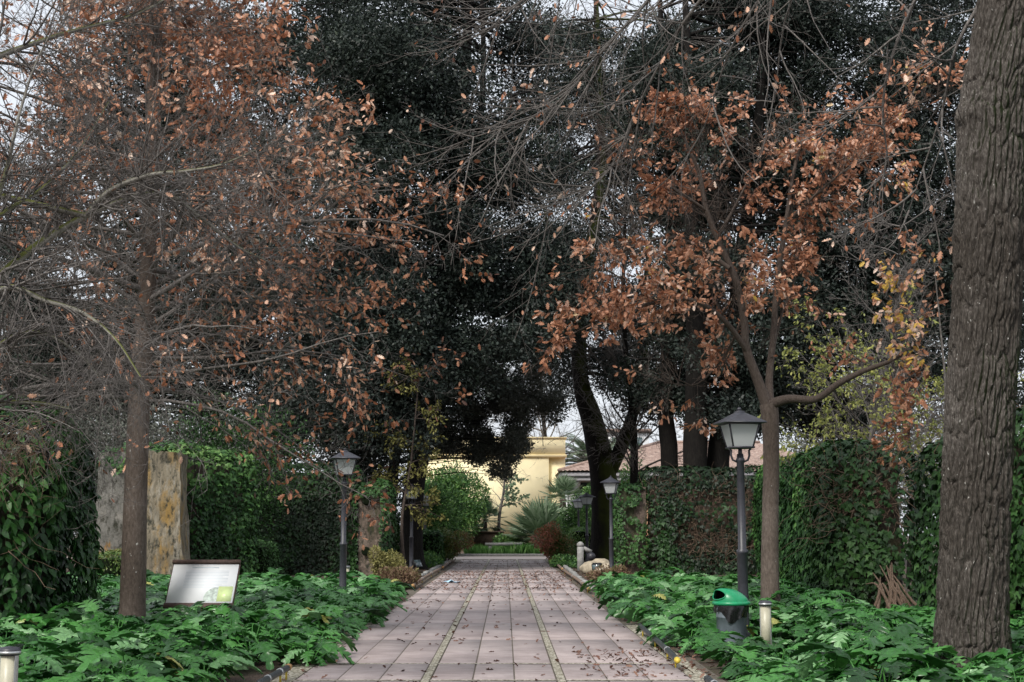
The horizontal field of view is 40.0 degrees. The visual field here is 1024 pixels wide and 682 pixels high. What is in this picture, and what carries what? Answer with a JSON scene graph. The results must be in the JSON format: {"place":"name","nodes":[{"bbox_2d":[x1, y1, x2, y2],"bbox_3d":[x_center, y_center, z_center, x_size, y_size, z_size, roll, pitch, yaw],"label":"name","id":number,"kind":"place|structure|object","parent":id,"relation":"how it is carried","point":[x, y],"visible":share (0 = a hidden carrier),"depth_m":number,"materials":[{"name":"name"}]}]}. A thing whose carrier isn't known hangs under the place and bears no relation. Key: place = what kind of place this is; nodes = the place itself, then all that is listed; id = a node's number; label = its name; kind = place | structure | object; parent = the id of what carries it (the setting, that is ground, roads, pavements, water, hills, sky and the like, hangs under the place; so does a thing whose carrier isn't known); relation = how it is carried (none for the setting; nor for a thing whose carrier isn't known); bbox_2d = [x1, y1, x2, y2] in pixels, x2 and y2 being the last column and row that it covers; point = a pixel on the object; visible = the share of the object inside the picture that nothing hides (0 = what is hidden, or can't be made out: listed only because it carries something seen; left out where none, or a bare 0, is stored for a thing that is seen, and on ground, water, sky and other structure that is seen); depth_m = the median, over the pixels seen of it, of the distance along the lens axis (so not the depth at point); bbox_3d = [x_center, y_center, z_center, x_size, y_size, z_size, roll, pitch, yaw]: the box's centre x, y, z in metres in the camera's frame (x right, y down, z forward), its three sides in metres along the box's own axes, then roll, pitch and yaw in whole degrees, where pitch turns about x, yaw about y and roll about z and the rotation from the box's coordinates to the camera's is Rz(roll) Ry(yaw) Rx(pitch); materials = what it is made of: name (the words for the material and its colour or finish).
{"place":"outdoors","nodes":[
{"label":"outdoors","id":0,"kind":"place"},
{"bbox_2d":[67,556,549,558],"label":"cross path","id":1,"kind":"structure","parent":0,"point":[501,557],"depth_m":78.81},
{"bbox_2d":[388,509,400,555],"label":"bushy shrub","id":2,"kind":"object","parent":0,"point":[397,543],"visible":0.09,"depth_m":60.20,"materials":[{"name":"green plant"}]},
{"bbox_2d":[271,559,725,681],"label":"paved path","id":3,"kind":"structure","parent":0,"point":[411,592],"depth_m":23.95,"materials":[{"name":"grey tile"}]},
{"bbox_2d":[271,559,705,681],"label":"path pebble strips","id":4,"kind":"object","parent":3,"relation":"on","point":[294,672],"visible":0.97,"depth_m":16.73,"materials":[{"name":"stone"}]},
{"bbox_2d":[263,559,738,681],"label":"fallen leaves","id":5,"kind":"object","parent":3,"relation":"on","point":[597,656],"visible":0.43,"depth_m":24.17,"materials":[{"name":"brown plant"}]},
{"bbox_2d":[66,536,936,681],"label":"ground","id":6,"kind":"structure","parent":0,"point":[251,675],"depth_m":16.63,"materials":[{"name":"soil"}]},
{"bbox_2d":[0,646,20,681],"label":"bollard light","id":7,"kind":"object","parent":6,"relation":"on","point":[9,659],"visible":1,"depth_m":10.60,"materials":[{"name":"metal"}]},
{"bbox_2d":[0,384,105,629],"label":"creeper wall","id":8,"kind":"structure","parent":6,"relation":"on","point":[40,523],"depth_m":19.17,"materials":[{"name":"green plant"}]},
{"bbox_2d":[94,547,121,577],"bbox_3d":[-9.413,5.535,33.478,1.081,1.230,2.146,0,-8,0],"label":"clipped hedge","id":9,"kind":"object","parent":6,"relation":"on","point":[112,565],"visible":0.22,"depth_m":32.66,"materials":[{"name":"green plant"}]},
{"bbox_2d":[3,386,268,561],"bbox_3d":[-12.776,4.617,45.789,9.977,6.264,4.638,0,-8,0],"label":"bushy shrub","id":10,"kind":"object","parent":6,"relation":"on","point":[110,437],"visible":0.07,"depth_m":45.82,"materials":[{"name":"green plant"}]},
{"bbox_2d":[94,439,202,574],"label":"stone wall","id":11,"kind":"structure","parent":6,"relation":"on","point":[167,518],"depth_m":36.80,"materials":[{"name":"beige stone"}]},
{"bbox_2d":[0,0,339,471],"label":"holm oak","id":12,"kind":"object","parent":6,"relation":"on","point":[238,370],"visible":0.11,"depth_m":61.66,"materials":[{"name":"brown plant"}]},
{"bbox_2d":[163,560,240,611],"bbox_3d":[-4.511,3.768,20.498,1.010,1.150,0.486,0,-8,3],"label":"information board","id":13,"kind":"object","parent":6,"relation":"on","point":[207,582],"visible":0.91,"depth_m":20.54,"materials":[{"name":"white plastic"}]},
{"bbox_2d":[0,567,415,681],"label":"acanthus bed","id":14,"kind":"object","parent":6,"relation":"on","point":[306,618],"visible":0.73,"depth_m":17.02,"materials":[{"name":"green plant"}]},
{"bbox_2d":[160,443,261,577],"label":"ivy wall","id":15,"kind":"structure","parent":6,"relation":"on","point":[220,529],"depth_m":38.62,"materials":[{"name":"green plant"}]},
{"bbox_2d":[0,0,426,530],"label":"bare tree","id":16,"kind":"object","parent":6,"relation":"on","point":[149,194],"visible":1,"depth_m":12.29,"materials":[{"name":"brown plant"}]},
{"bbox_2d":[166,389,317,545],"bbox_3d":[-9.787,4.726,47.003,6.696,6.390,3.058,0,-8,0],"label":"bushy shrub","id":17,"kind":"object","parent":6,"relation":"on","point":[266,501],"visible":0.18,"depth_m":47.09,"materials":[{"name":"green plant"}]},
{"bbox_2d":[0,0,498,617],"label":"young oak","id":18,"kind":"object","parent":6,"relation":"on","point":[134,558],"visible":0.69,"depth_m":19.82,"materials":[{"name":"brown plant"}]},
{"bbox_2d":[243,539,279,579],"bbox_3d":[-7.717,6.651,42.391,1.311,1.415,2.164,0,-8,0],"label":"clipped hedge","id":19,"kind":"object","parent":6,"relation":"on","point":[266,554],"visible":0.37,"depth_m":41.81,"materials":[{"name":"green plant"}]},
{"bbox_2d":[256,664,291,681],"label":"edging pipe","id":20,"kind":"object","parent":6,"relation":"on","point":[279,672],"visible":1,"depth_m":14.58,"materials":[{"name":"metal"}]},
{"bbox_2d":[245,461,365,574],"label":"ivy wall","id":21,"kind":"structure","parent":6,"relation":"on","point":[307,540],"depth_m":49.37,"materials":[{"name":"green plant"}]},
{"bbox_2d":[72,554,544,555],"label":"cross path kerb","id":22,"kind":"structure","parent":6,"relation":"on","point":[498,555],"depth_m":82.07,"materials":[{"name":"grey concrete"}]},
{"bbox_2d":[329,449,360,586],"bbox_3d":[-3.541,3.902,29.628,0.610,3.300,0.610,2,-8,-14],"label":"street lamp","id":23,"kind":"object","parent":6,"relation":"on","point":[343,542],"visible":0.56,"depth_m":29.59,"materials":[{"name":"grey metal"}]},
{"bbox_2d":[316,431,429,513],"bbox_3d":[-6.301,6.363,63.771,5.291,7.621,3.617,0,-8,0],"label":"bushy shrub","id":24,"kind":"object","parent":6,"relation":"on","point":[394,471],"visible":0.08,"depth_m":63.11,"materials":[{"name":"green plant"}]},
{"bbox_2d":[349,478,397,574],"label":"gate pier","id":25,"kind":"structure","parent":6,"relation":"on","point":[377,534],"depth_m":49.01,"materials":[{"name":"green plant"}]},
{"bbox_2d":[367,545,397,574],"bbox_3d":[-4.062,6.867,43.581,1.078,1.132,0.886,6,-9,-36],"label":"small shrub","id":26,"kind":"object","parent":6,"relation":"on","point":[382,559],"visible":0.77,"depth_m":43.37,"materials":[{"name":"yellow plant"}]},
{"bbox_2d":[385,550,405,566],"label":"shrub","id":27,"kind":"object","parent":6,"relation":"on","point":[400,559],"visible":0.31,"depth_m":45.13,"materials":[{"name":"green plant"}]},
{"bbox_2d":[374,565,421,588],"bbox_3d":[-3.053,6.381,37.978,1.321,0.704,2.363,0,-8,0],"label":"fern clump","id":28,"kind":"object","parent":6,"relation":"on","point":[405,574],"visible":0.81,"depth_m":37.49,"materials":[{"name":"brown plant"}]},
{"bbox_2d":[363,347,448,563],"bbox_3d":[-3.862,4.251,51.961,3.074,8.523,3.093,5,-9,-31],"label":"young oak","id":29,"kind":"object","parent":6,"relation":"on","point":[414,491],"visible":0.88,"depth_m":51.74,"materials":[{"name":"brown plant"}]},
{"bbox_2d":[402,484,418,569],"bbox_3d":[-3.819,7.089,53.516,0.610,3.300,0.610,4,-9,-30],"label":"street lamp","id":30,"kind":"object","parent":6,"relation":"on","point":[411,537],"visible":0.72,"depth_m":53.45,"materials":[{"name":"grey metal"}]},
{"bbox_2d":[411,560,422,571],"bbox_3d":[-3.520,8.353,52.262,0.351,0.462,0.299,6,-10,-40],"label":"spotlight","id":31,"kind":"object","parent":6,"relation":"on","point":[418,564],"visible":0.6,"depth_m":52.19,"materials":[{"name":"black metal"}]},
{"bbox_2d":[235,0,615,569],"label":"holm oak","id":32,"kind":"object","parent":6,"relation":"on","point":[355,44],"visible":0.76,"depth_m":55.11,"materials":[{"name":"green plant"}]},
{"bbox_2d":[411,567,441,588],"bbox_3d":[-2.664,7.510,44.871,0.166,0.180,16.356,0,-8,0],"label":"edging pipe","id":33,"kind":"object","parent":6,"relation":"on","point":[427,576],"visible":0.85,"depth_m":43.85,"materials":[{"name":"grey metal"}]},
{"bbox_2d":[404,560,448,589],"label":"kerb","id":34,"kind":"structure","parent":6,"relation":"on","point":[426,572],"depth_m":51.65,"materials":[{"name":"grey concrete"}]},
{"bbox_2d":[441,559,452,568],"bbox_3d":[-2.790,9.607,60.823,0.136,0.120,12.541,0,-8,-1],"label":"edging pipe","id":35,"kind":"object","parent":34,"relation":"attached to","point":[446,563],"visible":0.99,"depth_m":59.40,"materials":[{"name":"grey concrete"}]},
{"bbox_2d":[423,495,430,528],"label":"street lamp","id":36,"kind":"object","parent":6,"relation":"on","point":[426,504],"visible":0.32,"depth_m":69.39,"materials":[{"name":"black metal"}]},
{"bbox_2d":[424,550,444,567],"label":"plant","id":37,"kind":"object","parent":6,"relation":"on","point":[432,558],"visible":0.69,"depth_m":58.62,"materials":[{"name":"green plant"}]},
{"bbox_2d":[423,529,446,561],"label":"clipped hedge","id":38,"kind":"object","parent":6,"relation":"on","point":[432,540],"visible":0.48,"depth_m":65.43,"materials":[{"name":"green plant"}]},
{"bbox_2d":[423,479,465,532],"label":"leafy tree","id":39,"kind":"object","parent":6,"relation":"on","point":[439,510],"visible":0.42,"depth_m":81.08,"materials":[{"name":"green plant"}]},
{"bbox_2d":[435,526,474,562],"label":"photinia shrub","id":40,"kind":"object","parent":6,"relation":"on","point":[455,545],"visible":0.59,"depth_m":66.71,"materials":[{"name":"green plant"}]},
{"bbox_2d":[425,458,491,540],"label":"leafy tree","id":41,"kind":"object","parent":6,"relation":"on","point":[472,514],"visible":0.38,"depth_m":87.25,"materials":[{"name":"green plant"}]},
{"bbox_2d":[389,326,569,482],"bbox_3d":[-2.138,4.835,65.077,9.737,11.512,7.298,0,-8,0],"label":"overhanging tree","id":42,"kind":"object","parent":6,"relation":"on","point":[512,444],"visible":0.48,"depth_m":64.70,"materials":[{"name":"green plant"}]},
{"bbox_2d":[470,531,503,545],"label":"planter","id":43,"kind":"object","parent":6,"relation":"on","point":[483,537],"visible":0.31,"depth_m":88.22,"materials":[{"name":"ceramic"}]},
{"bbox_2d":[473,497,508,531],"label":"palm","id":44,"kind":"object","parent":43,"relation":"in","point":[493,511],"visible":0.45,"depth_m":89.98,"materials":[{"name":"green plant"}]},
{"bbox_2d":[426,437,566,550],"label":"yellow building","id":45,"kind":"structure","parent":6,"relation":"on","point":[551,462],"depth_m":103.64,"materials":[{"name":"paint"}]},
{"bbox_2d":[485,543,521,547],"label":"stone bench","id":46,"kind":"object","parent":6,"relation":"on","point":[490,545],"visible":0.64,"depth_m":83.09,"materials":[{"name":"grey stone"}]},
{"bbox_2d":[482,440,529,530],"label":"ornamental tree","id":47,"kind":"object","parent":6,"relation":"on","point":[505,493],"visible":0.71,"depth_m":89.92,"materials":[{"name":"green plant"}]},
{"bbox_2d":[492,532,528,543],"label":"rounded shrub","id":48,"kind":"object","parent":6,"relation":"on","point":[499,538],"visible":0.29,"depth_m":86.90,"materials":[{"name":"green plant"}]},
{"bbox_2d":[3,348,1019,547],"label":"woods","id":49,"kind":"object","parent":6,"relation":"on","point":[781,439],"visible":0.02,"depth_m":118.77,"materials":[{"name":"brown plant"}]},
{"bbox_2d":[463,542,565,553],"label":"grass bed","id":50,"kind":"object","parent":6,"relation":"on","point":[495,549],"visible":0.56,"depth_m":82.64,"materials":[{"name":"green plant"}]},
{"bbox_2d":[498,494,572,545],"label":"fan palm","id":51,"kind":"object","parent":6,"relation":"on","point":[538,514],"visible":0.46,"depth_m":85.11,"materials":[{"name":"green plant"}]},
{"bbox_2d":[529,520,579,559],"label":"photinia shrub","id":52,"kind":"object","parent":6,"relation":"on","point":[555,540],"visible":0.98,"depth_m":66.44,"materials":[{"name":"red plant"}]},
{"bbox_2d":[545,553,576,567],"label":"plant","id":53,"kind":"object","parent":6,"relation":"on","point":[569,560],"visible":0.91,"depth_m":58.15,"materials":[{"name":"green plant"}]},
{"bbox_2d":[540,472,582,511],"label":"fan palm","id":54,"kind":"object","parent":6,"relation":"on","point":[562,486],"visible":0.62,"depth_m":94.07,"materials":[{"name":"green plant"}]},
{"bbox_2d":[487,193,639,482],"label":"bare tree","id":55,"kind":"object","parent":6,"relation":"on","point":[544,428],"visible":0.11,"depth_m":108.15,"materials":[{"name":"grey plant"}]},
{"bbox_2d":[556,493,591,536],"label":"climbing shrub","id":56,"kind":"object","parent":6,"relation":"on","point":[571,515],"visible":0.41,"depth_m":80.03,"materials":[{"name":"green plant"}]},
{"bbox_2d":[562,569,590,592],"bbox_3d":[1.909,7.271,43.062,0.142,0.174,16.666,0,-8,0],"label":"edging pipe","id":57,"kind":"object","parent":6,"relation":"on","point":[581,582],"visible":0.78,"depth_m":41.98,"materials":[{"name":"grey"}]},
{"bbox_2d":[571,497,582,531],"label":"street lamp","id":58,"kind":"object","parent":6,"relation":"on","point":[577,502],"visible":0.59,"depth_m":76.38,"materials":[{"name":"grey metal"}]},
{"bbox_2d":[562,564,594,590],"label":"kerb","id":59,"kind":"structure","parent":6,"relation":"on","point":[569,569],"depth_m":47.13,"materials":[{"name":"grey stone"}]},
{"bbox_2d":[568,526,590,559],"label":"clipped hedge","id":60,"kind":"object","parent":6,"relation":"on","point":[580,536],"visible":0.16,"depth_m":71.92,"materials":[{"name":"green plant"}]},
{"bbox_2d":[577,541,591,570],"bbox_3d":[2.780,8.240,53.901,0.607,1.120,0.275,1,-8,-7],"label":"stone post","id":61,"kind":"object","parent":6,"relation":"on","point":[581,548],"visible":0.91,"depth_m":53.78,"materials":[{"name":"grey stone"}]},
{"bbox_2d":[578,492,594,561],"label":"street lamp","id":62,"kind":"object","parent":6,"relation":"on","point":[586,498],"visible":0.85,"depth_m":65.42,"materials":[{"name":"grey metal"}]},
{"bbox_2d":[581,482,591,523],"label":"climbing shrub","id":63,"kind":"object","parent":6,"relation":"on","point":[588,489],"visible":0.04,"depth_m":91.57,"materials":[{"name":"green plant"}]},
{"bbox_2d":[579,561,598,572],"bbox_3d":[2.858,8.158,50.763,0.872,0.472,0.613,0,-8,0],"label":"rock","id":64,"kind":"object","parent":6,"relation":"on","point":[585,567],"visible":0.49,"depth_m":50.61,"materials":[{"name":"beige stone"}]},
{"bbox_2d":[564,432,615,471],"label":"date palm","id":65,"kind":"object","parent":6,"relation":"on","point":[582,446],"visible":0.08,"depth_m":111.22,"materials":[{"name":"green plant"}]},
{"bbox_2d":[587,552,594,560],"bbox_3d":[3.033,8.441,53.853,0.320,0.710,0.320,0,-8,0],"label":"globe light","id":66,"kind":"object","parent":6,"relation":"on","point":[590,556],"visible":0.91,"depth_m":53.77,"materials":[{"name":"grey glass"}]},
{"bbox_2d":[591,563,601,569],"bbox_3d":[2.829,7.609,46.768,0.351,0.484,0.249,-3,-8,25],"label":"spotlight","id":67,"kind":"object","parent":6,"relation":"on","point":[594,565],"visible":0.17,"depth_m":46.72,"materials":[{"name":"black metal"}]},
{"bbox_2d":[592,558,608,562],"bbox_3d":[3.254,8.332,52.252,0.978,0.521,0.706,0,-8,0],"label":"rock","id":68,"kind":"object","parent":6,"relation":"on","point":[600,560],"visible":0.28,"depth_m":52.14,"materials":[{"name":"beige stone"}]},
{"bbox_2d":[586,563,633,580],"bbox_3d":[3.040,7.253,44.068,1.528,0.577,4.400,0,-8,0],"label":"fern clump","id":69,"kind":"object","parent":6,"relation":"on","point":[593,574],"visible":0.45,"depth_m":43.44,"materials":[{"name":"brown plant"}]},
{"bbox_2d":[600,476,620,567],"bbox_3d":[3.186,5.982,45.221,0.610,3.300,0.610,-2,-8,14],"label":"street lamp","id":70,"kind":"object","parent":6,"relation":"on","point":[610,484],"visible":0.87,"depth_m":45.20,"materials":[{"name":"grey metal"}]},
{"bbox_2d":[508,0,715,561],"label":"holm oak","id":71,"kind":"object","parent":6,"relation":"on","point":[599,545],"visible":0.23,"depth_m":71.90,"materials":[{"name":"green plant"}]},
{"bbox_2d":[608,482,651,574],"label":"gate pier","id":72,"kind":"structure","parent":6,"relation":"on","point":[630,516],"depth_m":49.20,"materials":[{"name":"green plant"}]},
{"bbox_2d":[502,68,759,482],"bbox_3d":[5.363,-1.334,64.129,11.406,22.826,11.618,7,-10,-41],"label":"bare tree","id":73,"kind":"object","parent":6,"relation":"on","point":[632,455],"visible":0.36,"depth_m":63.20,"materials":[{"name":"grey plant"}]},
{"bbox_2d":[617,444,647,531],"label":"climbing shrub","id":74,"kind":"object","parent":6,"relation":"on","point":[623,481],"visible":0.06,"depth_m":83.47,"materials":[{"name":"green plant"}]},
{"bbox_2d":[638,623,680,667],"bbox_3d":[1.928,4.016,18.667,0.103,0.175,5.623,0,-8,1],"label":"edging pipe","id":75,"kind":"object","parent":6,"relation":"on","point":[666,649],"visible":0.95,"depth_m":17.92,"materials":[{"name":"metal"}]},
{"bbox_2d":[596,0,774,475],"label":"holm oak","id":76,"kind":"object","parent":6,"relation":"on","point":[668,442],"visible":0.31,"depth_m":60.33,"materials":[{"name":"green plant"}]},
{"bbox_2d":[556,440,827,542],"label":"tiled house","id":77,"kind":"structure","parent":6,"relation":"on","point":[651,456],"depth_m":99.67,"materials":[{"name":"pink paint"}]},
{"bbox_2d":[566,482,590,506],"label":"window","id":78,"kind":"structure","parent":77,"relation":"in","point":[582,483],"depth_m":100.52,"materials":[{"name":"white glass"}]},
{"bbox_2d":[365,0,1023,670],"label":"oak","id":79,"kind":"object","parent":6,"relation":"on","point":[975,520],"visible":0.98,"depth_m":15.15,"materials":[{"name":"brown plant"}]},
{"bbox_2d":[637,462,760,574],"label":"ivy wall","id":80,"kind":"structure","parent":6,"relation":"on","point":[692,524],"depth_m":49.46,"materials":[{"name":"green plant"}]},
{"bbox_2d":[703,675,717,681],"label":"edging pipe","id":81,"kind":"object","parent":6,"relation":"on","point":[707,678],"visible":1,"depth_m":13.98,"materials":[{"name":"metal"}]},
{"bbox_2d":[712,588,749,642],"bbox_3d":[2.913,3.696,18.689,0.510,0.816,0.510,-2,-8,12],"label":"litter bin","id":82,"kind":"object","parent":6,"relation":"on","point":[731,608],"visible":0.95,"depth_m":18.52,"materials":[{"name":"grey plastic"}]},
{"bbox_2d":[712,407,766,636],"bbox_3d":[3.205,2.571,19.647,0.610,3.300,0.610,1,-8,-9],"label":"street lamp","id":83,"kind":"object","parent":6,"relation":"on","point":[739,428],"visible":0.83,"depth_m":19.63,"materials":[{"name":"grey metal"}]},
{"bbox_2d":[522,21,968,601],"bbox_3d":[4.352,-0.574,24.039,9.145,10.810,3.849,1,-8,-11],"label":"young oak","id":84,"kind":"object","parent":6,"relation":"on","point":[770,403],"visible":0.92,"depth_m":24.18,"materials":[{"name":"brown plant"}]},
{"bbox_2d":[758,600,771,644],"bbox_3d":[3.154,3.585,17.494,0.170,0.720,0.170,0,-8,0],"label":"bollard light","id":85,"kind":"object","parent":6,"relation":"on","point":[765,621],"visible":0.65,"depth_m":17.46,"materials":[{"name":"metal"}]},
{"bbox_2d":[625,0,954,475],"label":"holm oak","id":86,"kind":"object","parent":6,"relation":"on","point":[695,445],"visible":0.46,"depth_m":57.44,"materials":[{"name":"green plant"}]},
{"bbox_2d":[579,567,1023,681],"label":"acanthus bed","id":87,"kind":"object","parent":6,"relation":"on","point":[817,636],"visible":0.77,"depth_m":17.42,"materials":[{"name":"green plant"}]},
{"bbox_2d":[750,404,936,610],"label":"ivy wall","id":88,"kind":"structure","parent":6,"relation":"on","point":[839,527],"depth_m":26.82,"materials":[{"name":"green plant"}]},
{"bbox_2d":[707,0,1023,475],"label":"holm oak","id":89,"kind":"object","parent":6,"relation":"on","point":[881,33],"visible":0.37,"depth_m":58.80,"materials":[{"name":"green plant"}]},
{"bbox_2d":[823,170,955,580],"bbox_3d":[12.451,0.966,44.261,5.376,13.012,6.880,0,-8,0],"label":"bare tree","id":90,"kind":"object","parent":6,"relation":"on","point":[895,334],"visible":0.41,"depth_m":44.47,"materials":[{"name":"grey plant"}]},
{"bbox_2d":[757,283,1023,496],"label":"yellowing tree","id":91,"kind":"object","parent":6,"relation":"on","point":[870,425],"visible":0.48,"depth_m":32.97,"materials":[{"name":"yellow plant"}]},
{"bbox_2d":[859,227,945,468],"bbox_3d":[6.377,1.371,22.636,1.316,6.472,0.932,0,-8,0],"label":"maple sapling","id":92,"kind":"object","parent":6,"relation":"on","point":[906,405],"visible":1,"depth_m":22.76,"materials":[{"name":"yellow plant"}]},
{"bbox_2d":[909,398,1023,618],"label":"ivy wall","id":93,"kind":"structure","parent":6,"relation":"on","point":[926,556],"depth_m":22.70,"materials":[{"name":"green plant"}]},
{"bbox_2d":[0,0,1023,535],"label":"sky","id":94,"kind":"structure","parent":0,"point":[10,99],"materials":[{"name":"white"}]},
{"bbox_2d":[607,429,651,447],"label":"pale building","id":95,"kind":"structure","parent":0,"point":[641,437],"depth_m":149.97,"materials":[{"name":"white paint"}]}
]}

